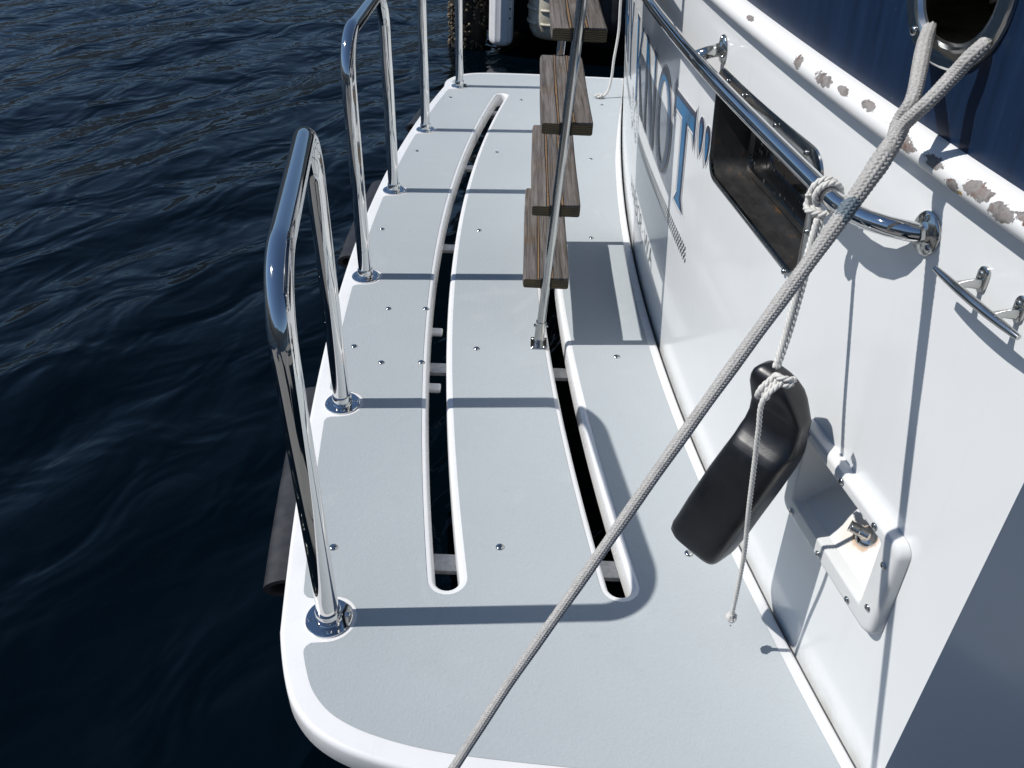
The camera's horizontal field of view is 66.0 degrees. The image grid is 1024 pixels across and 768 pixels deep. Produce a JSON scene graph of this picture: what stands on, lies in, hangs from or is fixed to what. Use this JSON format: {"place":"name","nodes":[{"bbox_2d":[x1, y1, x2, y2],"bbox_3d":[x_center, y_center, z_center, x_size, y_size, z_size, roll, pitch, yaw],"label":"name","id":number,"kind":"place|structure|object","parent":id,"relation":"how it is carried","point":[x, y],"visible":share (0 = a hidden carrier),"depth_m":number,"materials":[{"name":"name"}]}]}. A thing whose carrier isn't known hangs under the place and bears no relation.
{"place":"outdoors","nodes":[
{"label":"outdoors","id":0,"kind":"place"},
{"bbox_2d":[0,0,625,767],"bbox_3d":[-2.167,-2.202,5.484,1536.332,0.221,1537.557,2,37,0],"label":"water","id":1,"kind":"structure","parent":0,"point":[144,146],"depth_m":2.75,"materials":[{"name":"blue liquid"}]},
{"bbox_2d":[447,0,486,49],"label":"pile","id":2,"kind":"object","parent":1,"relation":"in","point":[474,25],"visible":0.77,"depth_m":5.96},
{"bbox_2d":[485,0,624,49],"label":"dock","id":3,"kind":"object","parent":1,"relation":"on","point":[521,28],"depth_m":6.22,"materials":[{"name":"grey wood"}]},
{"bbox_2d":[489,0,513,45],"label":"white fender","id":4,"kind":"object","parent":3,"relation":"hanging from","point":[501,14],"visible":1,"depth_m":5.85,"materials":[{"name":"plastic"}]},
{"bbox_2d":[527,0,553,40],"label":"cream fender","id":5,"kind":"object","parent":3,"relation":"hanging from","point":[538,18],"visible":0.48,"depth_m":5.84,"materials":[{"name":"plastic"}]},
{"bbox_2d":[599,0,625,37],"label":"dark fender","id":6,"kind":"object","parent":3,"relation":"attached to","point":[610,10],"visible":0.48,"depth_m":5.81,"materials":[{"name":"grey plastic"}]},
{"bbox_2d":[263,0,1023,767],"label":"motor yacht","id":7,"kind":"object","parent":1,"relation":"on","point":[879,612],"visible":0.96,"depth_m":1.31,"materials":[{"name":"white paint"}]},
{"bbox_2d":[523,0,607,349],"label":"boarding ladder","id":8,"kind":"object","parent":7,"relation":"on","point":[552,199],"visible":1,"depth_m":1.93,"materials":[{"name":"brown wood"}]},
{"bbox_2d":[594,0,621,97],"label":"cord","id":9,"kind":"object","parent":7,"relation":"hanging from","point":[599,95],"visible":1,"depth_m":3.72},
{"bbox_2d":[448,0,996,767],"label":"mooring rope","id":10,"kind":"object","parent":7,"relation":"attached to","point":[912,110],"visible":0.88,"depth_m":0.79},
{"bbox_2d":[726,176,844,622],"bbox_3d":[0.357,0.081,1.107,0.069,0.727,0.151,14,38,15],"label":"fender line","id":11,"kind":"object","parent":7,"relation":"attached to","point":[770,385],"visible":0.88,"depth_m":0.99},
{"bbox_2d":[671,360,811,564],"bbox_3d":[0.338,0.123,1.160,0.120,0.348,0.132,-26,45,-33],"label":"fender","id":12,"kind":"object","parent":11,"relation":"hanging from","point":[708,525],"visible":0.88,"depth_m":1.13,"materials":[{"name":"black plastic"}]}
]}

